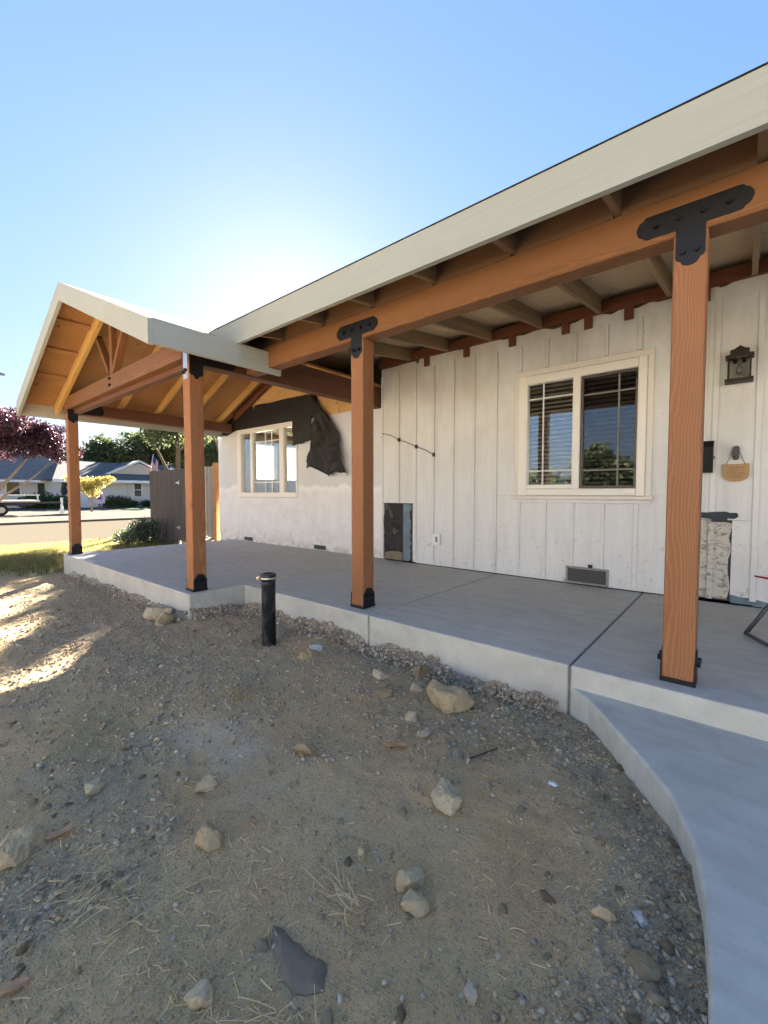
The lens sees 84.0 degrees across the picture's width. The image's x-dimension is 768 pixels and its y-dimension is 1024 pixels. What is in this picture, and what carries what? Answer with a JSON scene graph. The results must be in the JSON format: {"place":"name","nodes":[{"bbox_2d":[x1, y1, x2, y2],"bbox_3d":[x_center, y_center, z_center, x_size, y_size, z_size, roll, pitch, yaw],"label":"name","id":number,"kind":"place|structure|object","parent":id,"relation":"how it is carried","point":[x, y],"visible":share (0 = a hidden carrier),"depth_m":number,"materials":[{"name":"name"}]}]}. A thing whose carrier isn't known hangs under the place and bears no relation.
{"place":"outdoors","nodes":[
{"label":"outdoors","id":0,"kind":"place"},
{"bbox_2d":[7,562,63,576],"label":"grass","id":1,"kind":"structure","parent":0,"point":[38,569],"depth_m":7.08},
{"bbox_2d":[0,519,147,549],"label":"road","id":2,"kind":"structure","parent":0,"point":[22,534],"depth_m":15.12,"materials":[{"name":"asphalt"}]},
{"bbox_2d":[0,507,150,522],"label":"driveway","id":3,"kind":"structure","parent":0,"point":[24,515],"depth_m":25.55,"materials":[{"name":"concrete"}]},
{"bbox_2d":[0,494,67,515],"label":"flat trailer","id":4,"kind":"object","parent":3,"relation":"on","point":[4,504],"visible":0.9,"depth_m":24.83,"materials":[{"name":"silver metal"}]},
{"bbox_2d":[0,405,85,501],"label":"plum tree","id":5,"kind":"object","parent":3,"relation":"on","point":[29,438],"visible":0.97,"depth_m":22.40,"materials":[{"name":"purple plant"}]},
{"bbox_2d":[62,474,115,511],"bbox_3d":[-20.317,-1.338,29.496,1.169,2.690,3.271,2,3,40],"label":"young tree","id":6,"kind":"object","parent":3,"relation":"on","point":[89,487],"visible":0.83,"depth_m":29.49,"materials":[{"name":"yellow plant"}]},
{"bbox_2d":[94,492,104,507],"bbox_3d":[-23.977,-0.982,35.971,0.050,1.450,0.800,2,3,40],"label":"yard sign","id":7,"kind":"object","parent":3,"relation":"on","point":[100,500],"visible":0.79,"depth_m":36.01,"materials":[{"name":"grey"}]},
{"bbox_2d":[96,506,149,509],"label":"lawn","id":8,"kind":"structure","parent":0,"point":[141,508],"depth_m":38.19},
{"bbox_2d":[41,460,174,507],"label":"neighbour house","id":9,"kind":"structure","parent":8,"relation":"on","point":[132,480],"depth_m":40.74,"materials":[{"name":"grey"}]},
{"bbox_2d":[80,486,97,507],"bbox_3d":[-26.739,-1.374,38.078,0.050,2.050,2.000,2,3,40],"label":"garage door","id":10,"kind":"structure","parent":9,"relation":"in","point":[85,502],"depth_m":38.14,"materials":[{"name":"white"}]},
{"bbox_2d":[133,483,141,496],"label":"window","id":11,"kind":"structure","parent":9,"relation":"in","point":[137,487],"depth_m":41.40,"materials":[{"name":"white"}]},
{"bbox_2d":[151,456,157,470],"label":"flag","id":12,"kind":"object","parent":9,"relation":"on","point":[154,466],"visible":0.73,"depth_m":43.60,"materials":[{"name":"multicoloured fabric"}]},
{"bbox_2d":[98,494,132,508],"bbox_3d":[-24.418,-0.837,38.907,1.964,1.576,2.919,2,3,40],"label":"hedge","id":13,"kind":"object","parent":8,"relation":"on","point":[116,501],"visible":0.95,"depth_m":38.60,"materials":[{"name":"green plant"}]},
{"bbox_2d":[139,499,149,506],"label":"box shrub","id":14,"kind":"object","parent":8,"relation":"on","point":[146,502],"visible":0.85,"depth_m":41.09,"materials":[{"name":"green plant"}]},
{"bbox_2d":[0,537,707,1023],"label":"ground","id":15,"kind":"structure","parent":0,"point":[406,965],"depth_m":1.54,"materials":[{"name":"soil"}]},
{"bbox_2d":[0,976,30,995],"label":"chip","id":16,"kind":"object","parent":15,"relation":"on","point":[17,983],"visible":1,"depth_m":1.09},
{"bbox_2d":[17,940,28,954],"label":"stone","id":17,"kind":"object","parent":15,"relation":"on","point":[23,947],"visible":1,"depth_m":1.17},
{"bbox_2d":[0,823,46,869],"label":"rock","id":18,"kind":"object","parent":15,"relation":"on","point":[17,845],"visible":0.99,"depth_m":1.48,"materials":[{"name":"stone"}]},
{"bbox_2d":[27,916,38,924],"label":"stone","id":19,"kind":"object","parent":15,"relation":"on","point":[32,919],"visible":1,"depth_m":1.26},
{"bbox_2d":[44,826,74,839],"bbox_3d":[-1.180,1.166,1.551,0.091,0.015,0.042,-2,3,-35],"label":"dry leaf","id":20,"kind":"object","parent":15,"relation":"on","point":[64,829],"visible":1,"depth_m":1.56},
{"bbox_2d":[19,852,145,958],"bbox_3d":[-0.903,1.184,1.294,0.420,0.022,0.277,2,3,40],"label":"straw","id":21,"kind":"object","parent":15,"relation":"on","point":[79,901],"visible":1,"depth_m":1.31,"materials":[{"name":"plant"}]},
{"bbox_2d":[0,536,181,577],"bbox_3d":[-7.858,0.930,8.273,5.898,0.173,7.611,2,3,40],"label":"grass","id":22,"kind":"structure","parent":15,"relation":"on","point":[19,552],"depth_m":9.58,"materials":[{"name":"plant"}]},
{"bbox_2d":[84,777,107,795],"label":"rock","id":23,"kind":"object","parent":15,"relation":"on","point":[95,786],"visible":0.98,"depth_m":1.79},
{"bbox_2d":[97,880,109,891],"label":"stone","id":24,"kind":"object","parent":15,"relation":"on","point":[104,884],"visible":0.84,"depth_m":1.37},
{"bbox_2d":[120,892,131,901],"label":"stone","id":25,"kind":"object","parent":15,"relation":"on","point":[124,894],"visible":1,"depth_m":1.33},
{"bbox_2d":[110,516,162,544],"bbox_3d":[-6.455,0.540,11.163,1.349,0.862,0.881,0,3,10],"label":"flowering shrub","id":26,"kind":"object","parent":15,"relation":"on","point":[141,531],"visible":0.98,"depth_m":11.04,"materials":[{"name":"green plant"}]},
{"bbox_2d":[142,606,172,619],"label":"boulder","id":27,"kind":"object","parent":15,"relation":"on","point":[151,613],"visible":0.68,"depth_m":4.28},
{"bbox_2d":[107,876,218,937],"bbox_3d":[-0.666,1.190,1.303,0.307,0.009,0.031,-2,3,-37],"label":"stalk","id":28,"kind":"object","parent":15,"relation":"on","point":[162,901],"visible":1,"depth_m":1.30,"materials":[{"name":"beige"}]},
{"bbox_2d":[154,612,174,625],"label":"boulder","id":29,"kind":"object","parent":15,"relation":"on","point":[164,618],"visible":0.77,"depth_m":4.08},
{"bbox_2d":[183,978,213,1009],"bbox_3d":[-0.456,1.205,1.065,0.076,0.064,0.062,2,3,31],"label":"rock","id":30,"kind":"object","parent":15,"relation":"on","point":[199,994],"visible":1,"depth_m":1.05,"materials":[{"name":"stone"}]},
{"bbox_2d":[194,773,217,792],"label":"rock","id":31,"kind":"object","parent":15,"relation":"on","point":[207,782],"visible":0.97,"depth_m":1.81,"materials":[{"name":"stone"}]},
{"bbox_2d":[194,822,222,851],"bbox_3d":[-0.630,1.180,1.535,0.114,0.112,0.086,3,16,46],"label":"rock","id":32,"kind":"object","parent":15,"relation":"on","point":[208,837],"visible":0.85,"depth_m":1.51,"materials":[{"name":"stone"}]},
{"bbox_2d":[211,683,254,704],"bbox_3d":[-0.900,1.116,2.648,0.383,0.020,0.274,2,3,40],"label":"straw","id":33,"kind":"object","parent":15,"relation":"on","point":[230,692],"visible":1,"depth_m":2.64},
{"bbox_2d":[261,938,268,951],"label":"stone","id":34,"kind":"object","parent":15,"relation":"on","point":[265,946],"visible":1,"depth_m":1.18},
{"bbox_2d":[256,572,275,646],"bbox_3d":[-0.959,0.837,3.533,0.129,0.661,0.140,2,3,40],"label":"standpipe","id":35,"kind":"object","parent":15,"relation":"on","point":[268,589],"visible":0.95,"depth_m":3.49,"materials":[{"name":"black plastic"}]},
{"bbox_2d":[219,984,316,1023],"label":"straw","id":36,"kind":"object","parent":15,"relation":"on","point":[270,1017],"visible":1,"depth_m":1.02,"materials":[{"name":"plant"}]},
{"bbox_2d":[270,925,326,995],"bbox_3d":[-0.246,1.207,1.152,0.237,0.012,0.097,2,3,40],"label":"rock","id":37,"kind":"object","parent":15,"relation":"on","point":[302,970],"visible":1,"depth_m":1.13,"materials":[{"name":"stone"}]},
{"bbox_2d":[294,739,316,755],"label":"rock","id":38,"kind":"object","parent":15,"relation":"on","point":[306,746],"visible":0.81,"depth_m":2.04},
{"bbox_2d":[300,647,311,659],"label":"rock","id":39,"kind":"object","parent":15,"relation":"on","point":[306,654],"visible":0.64,"depth_m":3.23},
{"bbox_2d":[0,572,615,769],"bbox_3d":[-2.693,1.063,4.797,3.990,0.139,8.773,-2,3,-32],"label":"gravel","id":40,"kind":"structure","parent":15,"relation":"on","point":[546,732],"depth_m":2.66,"materials":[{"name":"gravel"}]},
{"bbox_2d":[60,571,558,725],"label":"gravel","id":41,"kind":"structure","parent":15,"relation":"on","point":[328,627],"depth_m":3.41,"materials":[{"name":"gravel"}]},
{"bbox_2d":[309,643,322,650],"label":"rock","id":42,"kind":"object","parent":15,"relation":"on","point":[317,646],"visible":1,"depth_m":3.42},
{"bbox_2d":[323,1006,333,1023],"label":"stone","id":43,"kind":"object","parent":15,"relation":"on","point":[328,1016],"visible":1,"depth_m":1.02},
{"bbox_2d":[300,860,376,942],"bbox_3d":[-0.129,1.192,1.316,0.337,0.014,0.173,2,3,40],"label":"straw","id":44,"kind":"object","parent":15,"relation":"on","point":[342,900],"visible":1,"depth_m":1.32,"materials":[{"name":"plant"}]},
{"bbox_2d":[344,856,352,865],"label":"stone","id":45,"kind":"object","parent":15,"relation":"on","point":[348,861],"visible":1,"depth_m":1.47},
{"bbox_2d":[0,618,699,1023],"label":"straw","id":46,"kind":"object","parent":15,"relation":"on","point":[216,1016],"visible":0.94,"depth_m":1.31,"materials":[{"name":"plant"}]},
{"bbox_2d":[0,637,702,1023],"bbox_3d":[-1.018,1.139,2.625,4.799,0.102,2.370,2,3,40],"label":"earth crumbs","id":47,"kind":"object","parent":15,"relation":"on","point":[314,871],"visible":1,"depth_m":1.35,"materials":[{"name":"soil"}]},
{"bbox_2d":[357,843,367,861],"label":"rock","id":48,"kind":"object","parent":15,"relation":"on","point":[362,852],"visible":0.94,"depth_m":1.49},
{"bbox_2d":[373,669,388,679],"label":"rock","id":49,"kind":"object","parent":15,"relation":"on","point":[379,674],"visible":0.96,"depth_m":2.89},
{"bbox_2d":[373,686,391,697],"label":"rock","id":50,"kind":"object","parent":15,"relation":"on","point":[384,692],"visible":0.85,"depth_m":2.62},
{"bbox_2d":[385,741,406,746],"bbox_3d":[0.058,1.146,2.100,0.111,0.018,0.052,0,2,5],"label":"dry leaf","id":51,"kind":"object","parent":15,"relation":"on","point":[400,744],"visible":1,"depth_m":2.11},
{"bbox_2d":[397,1004,406,1023],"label":"stone","id":52,"kind":"object","parent":15,"relation":"on","point":[401,1012],"visible":1,"depth_m":1.03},
{"bbox_2d":[398,807,407,817],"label":"stone","id":53,"kind":"object","parent":15,"relation":"on","point":[402,811],"visible":1,"depth_m":1.69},
{"bbox_2d":[395,865,424,892],"bbox_3d":[0.081,1.212,1.401,0.103,0.092,0.072,-1,0,-20],"label":"rock","id":54,"kind":"object","parent":15,"relation":"on","point":[409,877],"visible":0.96,"depth_m":1.38,"materials":[{"name":"stone"}]},
{"bbox_2d":[404,710,417,721],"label":"rock","id":55,"kind":"object","parent":15,"relation":"on","point":[411,715],"visible":0.78,"depth_m":2.36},
{"bbox_2d":[64,539,767,741],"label":"porch slab","id":56,"kind":"structure","parent":15,"relation":"on","point":[557,641],"depth_m":3.47,"materials":[{"name":"concrete"}]},
{"bbox_2d":[16,282,380,591],"bbox_3d":[-1.706,-1.115,7.851,5.120,3.547,6.898,2,3,40],"label":"gable porch","id":57,"kind":"object","parent":56,"relation":"on","point":[98,359],"visible":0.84,"depth_m":5.72,"materials":[{"name":"brown wood"}]},
{"bbox_2d":[208,62,767,687],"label":"porch cover","id":58,"kind":"object","parent":56,"relation":"on","point":[676,196],"visible":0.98,"depth_m":2.45,"materials":[{"name":"brown wood"}]},
{"bbox_2d":[744,575,767,646],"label":"folding chair","id":59,"kind":"object","parent":56,"relation":"on","point":[755,621],"visible":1,"depth_m":2.98,"materials":[{"name":"grey"}]},
{"bbox_2d":[400,888,431,917],"bbox_3d":[0.095,1.212,1.310,0.080,0.058,0.081,-2,3,-40],"label":"rock","id":60,"kind":"object","parent":15,"relation":"on","point":[414,903],"visible":0.97,"depth_m":1.30,"materials":[{"name":"stone"}]},
{"bbox_2d":[410,683,423,692],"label":"rock","id":61,"kind":"object","parent":15,"relation":"on","point":[415,687],"visible":0.81,"depth_m":2.72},
{"bbox_2d":[412,664,430,678],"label":"rock","id":62,"kind":"object","parent":15,"relation":"on","point":[420,671],"visible":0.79,"depth_m":2.93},
{"bbox_2d":[416,727,430,738],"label":"rock","id":63,"kind":"object","parent":15,"relation":"on","point":[423,733],"visible":0.92,"depth_m":2.19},
{"bbox_2d":[430,777,462,816],"bbox_3d":[0.256,1.173,1.748,0.119,0.098,0.176,-15,5,-11],"label":"rock","id":64,"kind":"object","parent":15,"relation":"on","point":[446,797],"visible":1,"depth_m":1.71,"materials":[{"name":"stone"}]},
{"bbox_2d":[426,679,474,713],"bbox_3d":[0.399,1.120,2.568,0.251,0.178,0.243,-1,10,-15],"label":"boulder","id":65,"kind":"object","parent":15,"relation":"on","point":[448,699],"visible":0.88,"depth_m":2.49,"materials":[{"name":"stone"}]},
{"bbox_2d":[451,748,464,757],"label":"stone","id":66,"kind":"object","parent":15,"relation":"on","point":[457,752],"visible":0.84,"depth_m":2.04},
{"bbox_2d":[461,979,477,1005],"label":"rock","id":67,"kind":"object","parent":15,"relation":"on","point":[469,991],"visible":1,"depth_m":1.07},
{"bbox_2d":[466,748,497,758],"bbox_3d":[0.475,1.165,2.058,0.194,0.011,0.010,-1,3,-28],"label":"stick","id":68,"kind":"object","parent":15,"relation":"on","point":[474,756],"visible":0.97,"depth_m":2.05,"materials":[{"name":"wood"}]},
{"bbox_2d":[477,727,488,735],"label":"rock","id":69,"kind":"object","parent":15,"relation":"on","point":[481,730],"visible":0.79,"depth_m":2.27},
{"bbox_2d":[498,902,507,913],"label":"stone","id":70,"kind":"object","parent":15,"relation":"on","point":[503,908],"visible":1,"depth_m":1.29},
{"bbox_2d":[507,990,517,997],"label":"stone","id":71,"kind":"object","parent":15,"relation":"on","point":[512,993],"visible":1,"depth_m":1.07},
{"bbox_2d":[540,889,555,903],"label":"stone","id":72,"kind":"object","parent":15,"relation":"on","point":[545,895],"visible":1,"depth_m":1.32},
{"bbox_2d":[551,766,560,774],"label":"stone","id":73,"kind":"object","parent":15,"relation":"on","point":[556,769],"visible":1,"depth_m":1.93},
{"bbox_2d":[594,917,605,929],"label":"stone","id":74,"kind":"object","parent":15,"relation":"on","point":[600,923],"visible":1,"depth_m":1.22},
{"bbox_2d":[594,837,605,845],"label":"stone","id":75,"kind":"object","parent":15,"relation":"on","point":[599,841],"visible":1,"depth_m":1.51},
{"bbox_2d":[589,905,616,922],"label":"rock","id":76,"kind":"object","parent":15,"relation":"on","point":[606,913],"visible":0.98,"depth_m":1.23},
{"bbox_2d":[609,963,619,976],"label":"stone","id":77,"kind":"object","parent":15,"relation":"on","point":[614,968],"visible":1,"depth_m":1.09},
{"bbox_2d":[624,943,633,954],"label":"stone","id":78,"kind":"object","parent":15,"relation":"on","point":[628,947],"visible":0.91,"depth_m":1.13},
{"bbox_2d":[625,1004,640,1017],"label":"stone","id":79,"kind":"object","parent":15,"relation":"on","point":[630,1010],"visible":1,"depth_m":0.99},
{"bbox_2d":[626,1013,642,1023],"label":"stone","id":80,"kind":"object","parent":15,"relation":"on","point":[633,1019],"visible":1,"depth_m":0.98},
{"bbox_2d":[632,910,647,928],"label":"rock","id":81,"kind":"object","parent":15,"relation":"on","point":[640,918],"visible":1,"depth_m":1.22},
{"bbox_2d":[625,947,663,982],"bbox_3d":[0.663,1.161,1.088,0.084,0.040,0.074,2,3,35],"label":"rock","id":82,"kind":"object","parent":15,"relation":"on","point":[646,967],"visible":1,"depth_m":1.08,"materials":[{"name":"stone"}]},
{"bbox_2d":[640,982,660,994],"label":"stone","id":83,"kind":"object","parent":15,"relation":"on","point":[651,986],"visible":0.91,"depth_m":1.03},
{"bbox_2d":[646,990,670,1008],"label":"stone","id":84,"kind":"object","parent":15,"relation":"on","point":[657,999],"visible":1,"depth_m":1.00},
{"bbox_2d":[651,883,669,899],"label":"stone","id":85,"kind":"object","parent":15,"relation":"on","point":[661,890],"visible":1,"depth_m":1.30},
{"bbox_2d":[656,900,668,911],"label":"stone","id":86,"kind":"object","parent":15,"relation":"on","point":[662,906],"visible":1,"depth_m":1.26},
{"bbox_2d":[659,939,675,956],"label":"stone","id":87,"kind":"object","parent":15,"relation":"on","point":[668,947],"visible":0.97,"depth_m":1.13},
{"bbox_2d":[570,688,767,1023],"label":"walkway","id":88,"kind":"structure","parent":15,"relation":"on","point":[702,788],"depth_m":1.50,"materials":[{"name":"concrete"}]},
{"bbox_2d":[666,837,676,848],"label":"stone","id":89,"kind":"object","parent":15,"relation":"on","point":[670,839],"visible":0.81,"depth_m":1.50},
{"bbox_2d":[671,870,681,877],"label":"stone","id":90,"kind":"object","parent":15,"relation":"on","point":[675,873],"visible":1,"depth_m":1.36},
{"bbox_2d":[671,918,684,931],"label":"stone","id":91,"kind":"object","parent":15,"relation":"on","point":[677,925],"visible":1,"depth_m":1.20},
{"bbox_2d":[691,1011,701,1020],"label":"stone","id":92,"kind":"object","parent":15,"relation":"on","point":[696,1015],"visible":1,"depth_m":0.98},
{"bbox_2d":[695,1001,707,1014],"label":"stone","id":93,"kind":"object","parent":15,"relation":"on","point":[701,1006],"visible":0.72,"depth_m":1.00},
{"bbox_2d":[0,0,767,456],"label":"sky","id":94,"kind":"structure","parent":0,"point":[205,163],"materials":[{"name":"blue"}]},
{"bbox_2d":[8,507,763,607],"bbox_3d":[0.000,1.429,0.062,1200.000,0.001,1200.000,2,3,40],"label":"terrain","id":95,"kind":"structure","parent":0,"point":[208,538],"depth_m":6.71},
{"bbox_2d":[0,453,83,507],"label":"neighbour house","id":96,"kind":"structure","parent":95,"relation":"on","point":[30,467],"depth_m":39.28,"materials":[{"name":"grey"}]},
{"bbox_2d":[5,482,20,494],"bbox_3d":[-33.173,-2.103,38.158,0.090,1.260,1.060,2,3,40],"label":"window","id":97,"kind":"structure","parent":96,"relation":"in","point":[9,486],"depth_m":38.17,"materials":[{"name":"white"}]},
{"bbox_2d":[38,483,44,506],"bbox_3d":[-31.755,-1.551,39.866,0.060,2.250,0.900,2,3,40],"label":"side door","id":98,"kind":"structure","parent":96,"relation":"in","point":[41,486],"depth_m":39.67,"materials":[{"name":"green"}]},
{"bbox_2d":[17,491,67,508],"bbox_3d":[-27.864,-0.858,35.208,2.278,1.823,4.008,2,3,40],"label":"green shrub","id":99,"kind":"object","parent":95,"relation":"on","point":[48,498],"visible":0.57,"depth_m":34.97,"materials":[{"name":"green plant"}]},
{"bbox_2d":[0,517,150,524],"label":"kerb","id":100,"kind":"structure","parent":95,"relation":"on","point":[43,522],"depth_m":19.78,"materials":[{"name":"concrete"}]},
{"bbox_2d":[79,448,111,462],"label":"oak tree","id":101,"kind":"object","parent":95,"relation":"on","point":[98,458],"visible":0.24,"depth_m":53.28,"materials":[{"name":"green plant"}]},
{"bbox_2d":[81,428,170,465],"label":"oak tree","id":102,"kind":"object","parent":95,"relation":"on","point":[115,453],"visible":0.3,"depth_m":54.36,"materials":[{"name":"green plant"}]},
{"bbox_2d":[121,429,184,467],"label":"oak tree","id":103,"kind":"object","parent":95,"relation":"on","point":[146,453],"visible":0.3,"depth_m":54.57,"materials":[{"name":"green plant"}]},
{"bbox_2d":[139,428,208,469],"bbox_3d":[-9.066,-2.684,18.725,4.149,6.552,3.790,-1,3,-20],"label":"side tree","id":104,"kind":"object","parent":95,"relation":"on","point":[157,435],"visible":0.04,"depth_m":18.09,"materials":[{"name":"green plant"}]},
{"bbox_2d":[149,463,219,543],"bbox_3d":[-5.201,-0.128,11.036,3.751,2.100,0.185,2,3,40],"label":"wooden fence","id":105,"kind":"object","parent":95,"relation":"on","point":[167,498],"visible":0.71,"depth_m":11.11,"materials":[{"name":"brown wood"}]},
{"bbox_2d":[158,435,218,466],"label":"oak tree","id":106,"kind":"object","parent":95,"relation":"on","point":[210,453],"visible":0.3,"depth_m":54.00,"materials":[{"name":"green plant"}]},
{"bbox_2d":[218,258,767,606],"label":"house","id":107,"kind":"structure","parent":95,"relation":"on","point":[547,443],"depth_m":5.03,"materials":[{"name":"paint"}]},
{"bbox_2d":[237,421,297,497],"bbox_3d":[-2.342,-1.002,8.522,2.026,1.415,0.100,2,3,40],"label":"window","id":108,"kind":"structure","parent":107,"relation":"in","point":[267,459],"depth_m":8.49,"materials":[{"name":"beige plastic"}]},
{"bbox_2d":[306,394,346,475],"bbox_3d":[-0.998,-1.329,7.202,0.944,1.466,0.222,2,3,40],"label":"draped felt","id":109,"kind":"object","parent":107,"relation":"hanging from","point":[323,455],"visible":0.99,"depth_m":7.29,"materials":[{"name":"fabric"}]},
{"bbox_2d":[382,433,434,456],"bbox_3d":[0.329,-0.970,6.119,0.933,0.399,0.046,2,3,40],"label":"cable","id":110,"kind":"object","parent":107,"relation":"attached to","point":[416,446],"visible":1,"depth_m":6.02,"materials":[{"name":"black plastic"}]},
{"bbox_2d":[510,347,654,503],"bbox_3d":[2.121,-0.863,4.681,1.460,1.530,0.159,2,3,40],"label":"window","id":111,"kind":"structure","parent":107,"relation":"in","point":[638,361],"depth_m":4.61,"materials":[{"name":"beige plastic"}]},
{"bbox_2d":[703,441,714,472],"bbox_3d":[2.905,-0.505,3.903,0.190,0.292,0.123,2,3,40],"label":"mailbox","id":112,"kind":"object","parent":107,"relation":"attached to","point":[708,449],"visible":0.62,"depth_m":3.83,"materials":[{"name":"black"}]},
{"bbox_2d":[732,446,739,459],"bbox_3d":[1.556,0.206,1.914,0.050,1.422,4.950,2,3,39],"label":"doorbell","id":113,"kind":"object","parent":107,"relation":"attached to","point":[735,454],"visible":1,"depth_m":3.77,"materials":[{"name":"black plastic"}]},
{"bbox_2d":[722,448,748,481],"bbox_3d":[3.116,-0.422,3.779,0.187,0.306,0.025,2,3,40],"label":"hanging tag","id":114,"kind":"object","parent":113,"relation":"hanging from","point":[735,472],"visible":1,"depth_m":3.79,"materials":[{"name":"brown wood"}]},
{"bbox_2d":[725,345,754,384],"bbox_3d":[3.092,-1.289,3.710,0.192,0.319,0.134,2,3,40],"label":"wall lantern","id":115,"kind":"object","parent":107,"relation":"attached to","point":[740,354],"depth_m":3.69,"materials":[{"name":"brown metal"}]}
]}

